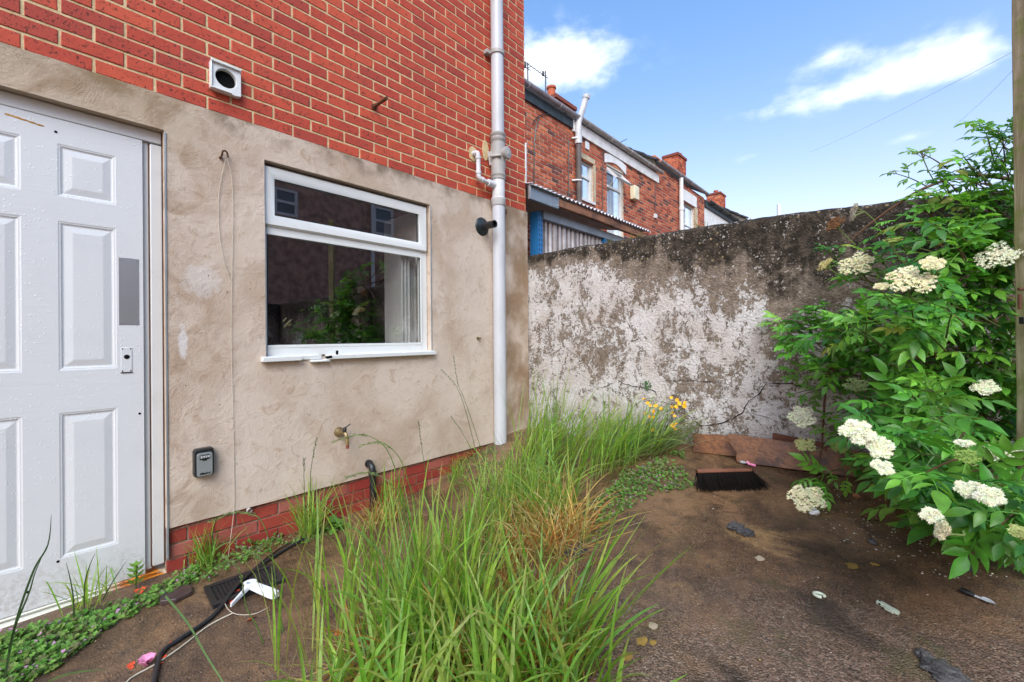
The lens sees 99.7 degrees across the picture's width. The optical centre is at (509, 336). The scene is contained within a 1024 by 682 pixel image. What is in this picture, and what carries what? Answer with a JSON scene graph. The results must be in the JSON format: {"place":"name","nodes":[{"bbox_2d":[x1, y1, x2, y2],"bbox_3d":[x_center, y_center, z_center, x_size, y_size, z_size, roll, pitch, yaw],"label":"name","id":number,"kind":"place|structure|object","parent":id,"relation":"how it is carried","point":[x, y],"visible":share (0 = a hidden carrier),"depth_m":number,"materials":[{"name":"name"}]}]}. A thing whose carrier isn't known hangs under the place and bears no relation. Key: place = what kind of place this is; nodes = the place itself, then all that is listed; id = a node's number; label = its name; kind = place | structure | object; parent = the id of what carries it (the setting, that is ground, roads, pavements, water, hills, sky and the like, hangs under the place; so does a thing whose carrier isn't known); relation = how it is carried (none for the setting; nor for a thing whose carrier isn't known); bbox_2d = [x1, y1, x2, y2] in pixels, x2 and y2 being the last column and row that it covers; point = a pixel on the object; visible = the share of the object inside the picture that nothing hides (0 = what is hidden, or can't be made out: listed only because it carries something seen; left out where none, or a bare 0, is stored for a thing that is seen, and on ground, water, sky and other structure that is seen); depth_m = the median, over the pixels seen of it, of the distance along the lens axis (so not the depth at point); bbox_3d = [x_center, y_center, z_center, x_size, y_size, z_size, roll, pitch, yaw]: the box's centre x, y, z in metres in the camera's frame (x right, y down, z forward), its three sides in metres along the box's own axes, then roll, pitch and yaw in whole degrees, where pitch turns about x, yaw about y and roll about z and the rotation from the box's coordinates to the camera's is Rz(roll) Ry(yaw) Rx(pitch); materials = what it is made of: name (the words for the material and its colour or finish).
{"place":"outdoors","nodes":[
{"label":"outdoors","id":0,"kind":"place"},
{"bbox_2d":[199,436,692,681],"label":"tall grass","id":1,"kind":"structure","parent":0,"point":[484,634],"depth_m":1.37,"materials":[{"name":"green plant"}]},
{"bbox_2d":[0,428,1023,681],"bbox_3d":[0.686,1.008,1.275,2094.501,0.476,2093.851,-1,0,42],"label":"ground","id":2,"kind":"structure","parent":0,"point":[868,650],"depth_m":1.63,"materials":[{"name":"brown soil"}]},
{"bbox_2d":[3,515,125,678],"bbox_3d":[-1.619,0.848,1.595,0.153,0.566,0.572,0,0,-22],"label":"grass stalk","id":3,"kind":"object","parent":2,"relation":"on","point":[20,610],"depth_m":1.36,"materials":[{"name":"green plant"}]},
{"bbox_2d":[39,548,117,616],"bbox_3d":[-1.792,1.030,1.814,0.355,0.246,0.250,-1,0,42],"label":"grass tuft","id":4,"kind":"object","parent":2,"relation":"on","point":[86,592],"visible":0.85,"depth_m":1.83,"materials":[{"name":"green plant"}]},
{"bbox_2d":[67,558,126,608],"bbox_3d":[-1.747,1.047,1.824,0.174,0.209,0.216,-1,0,42],"label":"grass tuft","id":5,"kind":"object","parent":2,"relation":"on","point":[106,589],"visible":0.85,"depth_m":1.83,"materials":[{"name":"green plant"}]},
{"bbox_2d":[127,661,134,668],"bbox_3d":[-1.307,1.140,1.494,0.019,0.016,0.023,-1,0,26],"label":"red petal","id":6,"kind":"object","parent":2,"relation":"on","point":[129,666],"visible":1,"depth_m":1.49,"materials":[{"name":"red plant"}]},
{"bbox_2d":[48,595,222,681],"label":"grass blade","id":7,"kind":"object","parent":2,"relation":"on","point":[185,620],"depth_m":1.35,"materials":[{"name":"green plant"}]},
{"bbox_2d":[126,560,145,588],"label":"young plant","id":8,"kind":"object","parent":2,"relation":"on","point":[135,564],"visible":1,"depth_m":1.96,"materials":[{"name":"green plant"}]},
{"bbox_2d":[134,586,145,593],"bbox_3d":[-1.651,1.135,1.933,0.036,0.015,0.037,-1,0,4],"label":"red petal","id":9,"kind":"object","parent":2,"relation":"on","point":[142,587],"visible":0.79,"depth_m":1.93,"materials":[{"name":"plant"}]},
{"bbox_2d":[0,532,282,681],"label":"ground cover","id":10,"kind":"object","parent":2,"relation":"on","point":[45,655],"visible":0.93,"depth_m":1.66,"materials":[{"name":"green plant"}]},
{"bbox_2d":[137,652,155,666],"bbox_3d":[-1.257,1.129,1.498,0.052,0.028,0.052,-1,0,42],"label":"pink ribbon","id":11,"kind":"object","parent":2,"relation":"on","point":[144,660],"visible":1,"depth_m":1.50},
{"bbox_2d":[159,585,191,604],"bbox_3d":[-1.468,1.134,1.902,0.119,0.018,0.121,-1,0,42],"label":"broken tile","id":12,"kind":"object","parent":2,"relation":"on","point":[181,592],"visible":0.93,"depth_m":1.88,"materials":[{"name":"brown tile"}]},
{"bbox_2d":[179,515,232,568],"bbox_3d":[-1.539,1.011,2.194,0.356,0.286,0.315,-1,0,42],"label":"grass tuft","id":13,"kind":"object","parent":2,"relation":"on","point":[206,548],"visible":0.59,"depth_m":2.17,"materials":[{"name":"green plant"}]},
{"bbox_2d":[185,527,246,572],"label":"grass tuft","id":14,"kind":"object","parent":2,"relation":"on","point":[199,555],"visible":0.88,"depth_m":2.11,"materials":[{"name":"green plant"}]},
{"bbox_2d":[151,528,329,681],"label":"black cable","id":15,"kind":"object","parent":2,"relation":"on","point":[163,650],"visible":0.82,"depth_m":1.76,"materials":[{"name":"plastic"}]},
{"bbox_2d":[204,563,284,609],"bbox_3d":[-1.212,1.141,1.978,0.279,0.024,0.199,0,0,-45],"label":"drain grate","id":16,"kind":"object","parent":2,"relation":"on","point":[216,593],"visible":0.66,"depth_m":1.97,"materials":[{"name":"black plastic"}]},
{"bbox_2d":[230,579,279,606],"bbox_3d":[-1.095,1.108,1.892,0.181,0.024,0.170,0,0,-19],"label":"spray trigger","id":17,"kind":"object","parent":16,"relation":"on","point":[252,585],"visible":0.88,"depth_m":1.88,"materials":[{"name":"white plastic"}]},
{"bbox_2d":[0,0,528,628],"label":"brick house","id":18,"kind":"structure","parent":2,"relation":"on","point":[140,336],"depth_m":2.30,"materials":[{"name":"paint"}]},
{"bbox_2d":[0,90,166,628],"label":"door","id":19,"kind":"structure","parent":18,"relation":"in","point":[82,407],"depth_m":1.89,"materials":[{"name":"paint"}]},
{"bbox_2d":[192,446,213,477],"bbox_3d":[-1.533,0.632,2.168,0.048,0.140,0.085,-1,0,42],"label":"key safe","id":20,"kind":"object","parent":18,"relation":"attached to","point":[202,461],"visible":1,"depth_m":2.15,"materials":[{"name":"grey metal"}]},
{"bbox_2d":[219,150,228,158],"bbox_3d":[-1.490,-0.947,2.257,0.034,0.046,0.043,-1,0,42],"label":"wall hook","id":21,"kind":"object","parent":18,"relation":"attached to","point":[220,157],"depth_m":2.25,"materials":[{"name":"metal"}]},
{"bbox_2d":[126,159,264,681],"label":"string","id":22,"kind":"object","parent":21,"relation":"hanging from","point":[233,429],"visible":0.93,"depth_m":2.25,"materials":[{"name":"beige"}]},
{"bbox_2d":[209,57,241,98],"bbox_3d":[-1.503,-1.346,2.279,0.092,0.148,0.138,-1,0,42],"label":"extractor vent","id":23,"kind":"object","parent":18,"relation":"attached to","point":[225,79],"visible":1,"depth_m":2.26,"materials":[{"name":"white plastic"}]},
{"bbox_2d":[334,424,350,448],"bbox_3d":[-1.032,0.618,2.683,0.101,0.150,0.060,-1,0,37],"label":"garden tap","id":24,"kind":"object","parent":18,"relation":"attached to","point":[339,431],"visible":0.98,"depth_m":2.67,"materials":[{"name":"gold metal"}]},
{"bbox_2d":[261,165,435,361],"bbox_3d":[-0.995,-0.411,2.841,0.138,1.131,1.187,-1,0,42],"label":"window","id":25,"kind":"structure","parent":18,"relation":"in","point":[275,225],"depth_m":2.77,"materials":[{"name":"white plastic"}]},
{"bbox_2d":[365,460,376,512],"bbox_3d":[-0.908,0.991,2.837,0.094,0.347,0.051,-1,0,42],"label":"waste pipe","id":26,"kind":"object","parent":18,"relation":"attached to","point":[369,464],"visible":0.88,"depth_m":2.81,"materials":[{"name":"black plastic"}]},
{"bbox_2d":[371,96,387,109],"bbox_3d":[-0.861,-1.550,2.870,0.156,0.038,0.040,-1,0,42],"label":"iron pin","id":27,"kind":"object","parent":18,"relation":"attached to","point":[377,104],"visible":1,"depth_m":2.87,"materials":[{"name":"brown metal"}]},
{"bbox_2d":[475,217,496,235],"bbox_3d":[-0.173,-0.927,3.601,0.158,0.155,0.155,-1,0,42],"label":"flue pipe","id":28,"kind":"object","parent":18,"relation":"attached to","point":[483,226],"visible":1,"depth_m":3.60,"materials":[{"name":"black plastic"}]},
{"bbox_2d":[472,0,510,444],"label":"soil pipe","id":29,"kind":"object","parent":18,"relation":"attached to","point":[499,153],"visible":0.98,"depth_m":3.67,"materials":[{"name":"grey plastic"}]},
{"bbox_2d":[275,471,351,539],"bbox_3d":[-1.138,0.955,2.457,0.492,0.391,0.524,0,0,-24],"label":"grass tuft","id":30,"kind":"object","parent":2,"relation":"on","point":[308,524],"visible":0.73,"depth_m":2.46,"materials":[{"name":"green plant"}]},
{"bbox_2d":[322,514,349,532],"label":"leafy weed","id":31,"kind":"object","parent":2,"relation":"on","point":[334,522],"visible":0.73,"depth_m":2.56,"materials":[{"name":"green plant"}]},
{"bbox_2d":[369,457,410,517],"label":"grass tuft","id":32,"kind":"object","parent":2,"relation":"on","point":[391,503],"visible":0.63,"depth_m":2.69,"materials":[{"name":"green plant"}]},
{"bbox_2d":[284,445,510,544],"bbox_3d":[-0.597,1.083,2.891,0.476,0.364,1.630,-1,0,42],"label":"ground cover","id":33,"kind":"object","parent":2,"relation":"on","point":[327,528],"visible":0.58,"depth_m":3.19,"materials":[{"name":"green plant"}]},
{"bbox_2d":[207,360,653,642],"bbox_3d":[-0.098,0.676,2.476,1.080,1.102,2.560,-1,0,36],"label":"grass stem","id":34,"kind":"object","parent":2,"relation":"on","point":[249,513],"visible":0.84,"depth_m":1.79,"materials":[{"name":"green plant"}]},
{"bbox_2d":[445,450,467,481],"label":"grass tuft","id":35,"kind":"object","parent":2,"relation":"on","point":[453,469],"visible":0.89,"depth_m":3.31,"materials":[{"name":"green plant"}]},
{"bbox_2d":[338,464,659,581],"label":"dry grass","id":36,"kind":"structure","parent":2,"relation":"on","point":[554,538],"depth_m":2.05,"materials":[{"name":"plant"}]},
{"bbox_2d":[62,497,1023,681],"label":"grit","id":37,"kind":"object","parent":2,"relation":"on","point":[708,606],"visible":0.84,"depth_m":1.55,"materials":[{"name":"grey gravel"}]},
{"bbox_2d":[524,78,578,255],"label":"terraced house","id":38,"kind":"structure","parent":2,"relation":"on","point":[548,136],"depth_m":7.83,"materials":[{"name":"brick"}]},
{"bbox_2d":[95,491,1016,674],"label":"fallen petals","id":39,"kind":"object","parent":2,"relation":"on","point":[843,540],"visible":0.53,"depth_m":1.71,"materials":[{"name":"white plant"}]},
{"bbox_2d":[435,356,711,539],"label":"tall grass","id":40,"kind":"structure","parent":2,"relation":"on","point":[625,439],"depth_m":3.04,"materials":[{"name":"green plant"}]},
{"bbox_2d":[564,543,587,556],"bbox_3d":[0.294,0.958,1.936,0.114,0.049,0.124,-1,0,42],"label":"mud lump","id":41,"kind":"object","parent":2,"relation":"on","point":[578,552],"visible":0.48,"depth_m":1.91,"materials":[{"name":"grey stone"}]},
{"bbox_2d":[525,182,650,254],"bbox_3d":[0.288,-0.492,5.706,2.190,2.863,2.580,-1,0,42],"label":"lean to","id":42,"kind":"object","parent":2,"relation":"on","point":[556,221],"visible":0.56,"depth_m":4.75,"materials":[{"name":"plastic"}]},
{"bbox_2d":[570,93,663,238],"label":"terraced house","id":43,"kind":"structure","parent":2,"relation":"on","point":[598,152],"depth_m":9.57,"materials":[{"name":"brick"}]},
{"bbox_2d":[581,160,595,205],"bbox_3d":[1.494,-3.165,8.889,0.340,0.900,0.550,-1,0,42],"label":"window","id":44,"kind":"structure","parent":43,"relation":"in","point":[588,178],"depth_m":8.96,"materials":[{"name":"white plastic"}]},
{"bbox_2d":[606,166,631,236],"bbox_3d":[2.347,-2.976,9.675,0.536,1.610,0.860,-1,0,42],"label":"window","id":45,"kind":"structure","parent":43,"relation":"in","point":[610,189],"depth_m":9.94,"materials":[{"name":"white plastic"}]},
{"bbox_2d":[621,652,632,660],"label":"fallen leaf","id":46,"kind":"object","parent":2,"relation":"on","point":[628,657],"visible":0.53,"depth_m":1.34,"materials":[{"name":"yellow plant"}]},
{"bbox_2d":[582,450,696,541],"bbox_3d":[0.749,0.858,2.493,1.219,0.192,0.449,0,0,-33],"label":"ground cover","id":47,"kind":"object","parent":2,"relation":"on","point":[642,472],"visible":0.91,"depth_m":2.48,"materials":[{"name":"green plant"}]},
{"bbox_2d":[637,637,647,645],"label":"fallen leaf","id":48,"kind":"object","parent":2,"relation":"on","point":[642,641],"visible":1,"depth_m":1.40,"materials":[{"name":"yellow plant"}]},
{"bbox_2d":[648,622,657,628],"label":"fallen leaf","id":49,"kind":"object","parent":2,"relation":"on","point":[653,625],"visible":0.89,"depth_m":1.46,"materials":[{"name":"beige plant"}]},
{"bbox_2d":[649,639,656,644],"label":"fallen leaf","id":50,"kind":"object","parent":2,"relation":"on","point":[652,642],"visible":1,"depth_m":1.39,"materials":[{"name":"yellow plant"}]},
{"bbox_2d":[642,396,686,442],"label":"flowering plant","id":51,"kind":"object","parent":2,"relation":"on","point":[675,406],"visible":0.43,"depth_m":3.10,"materials":[{"name":"yellow plant"}]},
{"bbox_2d":[693,434,735,456],"bbox_3d":[1.443,0.720,2.837,0.439,0.143,0.051,-1,0,35],"label":"plank","id":52,"kind":"object","parent":2,"relation":"on","point":[718,445],"visible":0.6,"depth_m":2.88,"materials":[{"name":"brown wood"}]},
{"bbox_2d":[694,468,772,492],"bbox_3d":[1.232,0.792,2.381,0.416,0.128,0.129,-1,0,5],"label":"broom head","id":53,"kind":"object","parent":2,"relation":"on","point":[738,479],"visible":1,"depth_m":2.37},
{"bbox_2d":[726,521,744,531],"bbox_3d":[1.049,0.883,1.993,0.087,0.035,0.084,0,0,-11],"label":"mud lump","id":54,"kind":"object","parent":2,"relation":"on","point":[734,525],"visible":0.84,"depth_m":1.99,"materials":[{"name":"grey stone"}]},
{"bbox_2d":[737,528,754,536],"bbox_3d":[1.073,0.885,1.953,0.082,0.031,0.083,-1,0,42],"label":"mud lump","id":55,"kind":"object","parent":2,"relation":"on","point":[746,532],"visible":1,"depth_m":1.93,"materials":[{"name":"grey stone"}]},
{"bbox_2d":[739,460,755,466],"bbox_3d":[1.466,0.781,2.660,0.018,0.028,0.100,0,0,-32],"label":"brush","id":56,"kind":"object","parent":2,"relation":"on","point":[748,463],"visible":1,"depth_m":2.65,"materials":[{"name":"pink plastic"}]},
{"bbox_2d":[755,555,764,560],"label":"fallen leaf","id":57,"kind":"object","parent":2,"relation":"on","point":[759,558],"visible":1,"depth_m":1.76,"materials":[{"name":"beige plant"}]},
{"bbox_2d":[528,190,1015,469],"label":"yard wall","id":58,"kind":"structure","parent":2,"relation":"on","point":[679,314],"depth_m":3.03,"materials":[{"name":"grey"}]},
{"bbox_2d":[640,380,651,389],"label":"wall weed","id":59,"kind":"object","parent":58,"relation":"attached to","point":[646,384],"depth_m":3.29,"materials":[{"name":"green plant"}]},
{"bbox_2d":[604,222,707,242],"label":"wall top grass","id":60,"kind":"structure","parent":58,"relation":"on","point":[642,234],"depth_m":3.40,"materials":[{"name":"plant"}]},
{"bbox_2d":[727,434,869,477],"bbox_3d":[1.683,0.707,2.559,0.711,0.171,0.068,-1,0,35],"label":"plank","id":61,"kind":"object","parent":2,"relation":"on","point":[763,451],"visible":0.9,"depth_m":2.58,"materials":[{"name":"brown wood"}]},
{"bbox_2d":[772,433,827,452],"bbox_3d":[1.733,0.687,2.584,0.036,0.168,0.285,0,0,-37],"label":"plank","id":62,"kind":"object","parent":2,"relation":"on","point":[776,436],"visible":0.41,"depth_m":2.62,"materials":[{"name":"brown wood"}]},
{"bbox_2d":[809,508,819,514],"bbox_3d":[1.453,0.837,2.056,0.049,0.035,0.033,-1,0,7],"label":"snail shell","id":63,"kind":"object","parent":2,"relation":"on","point":[815,512],"visible":0.86,"depth_m":2.04,"materials":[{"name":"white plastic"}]},
{"bbox_2d":[812,591,825,598],"bbox_3d":[1.096,0.916,1.530,0.038,0.011,0.035,0,0,-26],"label":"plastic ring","id":64,"kind":"object","parent":2,"relation":"on","point":[818,594],"visible":1,"depth_m":1.53,"materials":[{"name":"white plastic"}]},
{"bbox_2d":[845,562,857,568],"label":"fallen leaf","id":65,"kind":"object","parent":2,"relation":"on","point":[851,565],"visible":1,"depth_m":1.67,"materials":[{"name":"plant"}]},
{"bbox_2d":[868,538,876,545],"bbox_3d":[1.515,0.857,1.800,0.031,0.025,0.028,-1,0,42],"label":"pebble","id":66,"kind":"object","parent":2,"relation":"on","point":[872,541],"visible":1,"depth_m":1.79,"materials":[{"name":"grey stone"}]},
{"bbox_2d":[876,600,899,614],"bbox_3d":[1.266,0.907,1.446,0.025,0.018,0.064,0,0,-24],"label":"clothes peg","id":67,"kind":"object","parent":2,"relation":"on","point":[888,608],"visible":1,"depth_m":1.44,"materials":[{"name":"white plastic"}]},
{"bbox_2d":[755,117,1023,578],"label":"elder bush","id":68,"kind":"object","parent":2,"relation":"on","point":[957,480],"visible":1,"depth_m":1.79,"materials":[{"name":"green plant"}]},
{"bbox_2d":[913,648,934,657],"bbox_3d":[1.218,0.935,1.268,0.048,0.031,0.049,-1,0,42],"label":"mud lump","id":69,"kind":"object","parent":2,"relation":"on","point":[920,652],"visible":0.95,"depth_m":1.26,"materials":[{"name":"grey stone"}]},
{"bbox_2d":[918,656,959,674],"bbox_3d":[1.219,0.939,1.225,0.089,0.024,0.092,-1,0,42],"label":"mud lump","id":70,"kind":"object","parent":2,"relation":"on","point":[934,665],"visible":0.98,"depth_m":1.22,"materials":[{"name":"grey stone"}]},
{"bbox_2d":[930,668,973,681],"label":"mud lump","id":71,"kind":"object","parent":2,"relation":"on","point":[958,676],"visible":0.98,"depth_m":1.18,"materials":[{"name":"grey stone"}]},
{"bbox_2d":[959,587,995,604],"bbox_3d":[1.581,0.875,1.457,0.032,0.021,0.085,0,0,-26],"label":"hand trowel","id":72,"kind":"object","parent":2,"relation":"on","point":[966,591],"visible":1,"depth_m":1.46,"materials":[{"name":"silver plastic"}]},
{"bbox_2d":[1012,0,1023,492],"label":"timber post","id":73,"kind":"object","parent":2,"relation":"on","point":[1018,75],"visible":0.88,"depth_m":1.76,"materials":[{"name":"brown wood"}]},
{"bbox_2d":[524,62,530,79],"bbox_3d":[0.166,-5.919,10.093,0.200,1.338,1.050,-1,0,42],"label":"tv aerial","id":74,"kind":"object","parent":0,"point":[527,67],"visible":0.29,"depth_m":10.39,"materials":[{"name":"grey metal"}]},
{"bbox_2d":[524,60,546,91],"bbox_3d":[0.641,-5.981,10.613,0.200,1.455,1.050,-1,0,42],"label":"tv aerial","id":75,"kind":"object","parent":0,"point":[542,73],"visible":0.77,"depth_m":10.83,"materials":[{"name":"grey metal"}]},
{"bbox_2d":[628,147,709,234],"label":"terraced house","id":76,"kind":"structure","parent":0,"point":[675,188],"depth_m":12.26,"materials":[{"name":"brick"}]},
{"bbox_2d":[684,203,692,228],"bbox_3d":[5.292,-3.305,13.112,0.255,1.430,0.930,-1,0,42],"label":"window","id":77,"kind":"structure","parent":76,"relation":"in","point":[691,218],"depth_m":13.30,"materials":[{"name":"white plastic"}]},
{"bbox_2d":[704,199,740,225],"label":"terraced house","id":78,"kind":"structure","parent":0,"point":[714,213],"depth_m":14.75,"materials":[{"name":"paint"}]},
{"bbox_2d":[684,190,780,220],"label":"terraced house","id":79,"kind":"structure","parent":0,"point":[717,197],"depth_m":19.84,"materials":[{"name":"brick"}]},
{"bbox_2d":[524,0,1013,234],"label":"sky","id":80,"kind":"structure","parent":0,"point":[748,92],"materials":[{"name":"blue"}]},
{"bbox_2d":[816,52,1011,149],"bbox_3d":[13.466,-8.025,16.500,0.009,6.092,21.159,-1,0,26],"label":"overhead cable","id":81,"kind":"object","parent":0,"point":[925,97],"visible":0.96,"depth_m":11.47,"materials":[{"name":"black rubber"}]}
]}

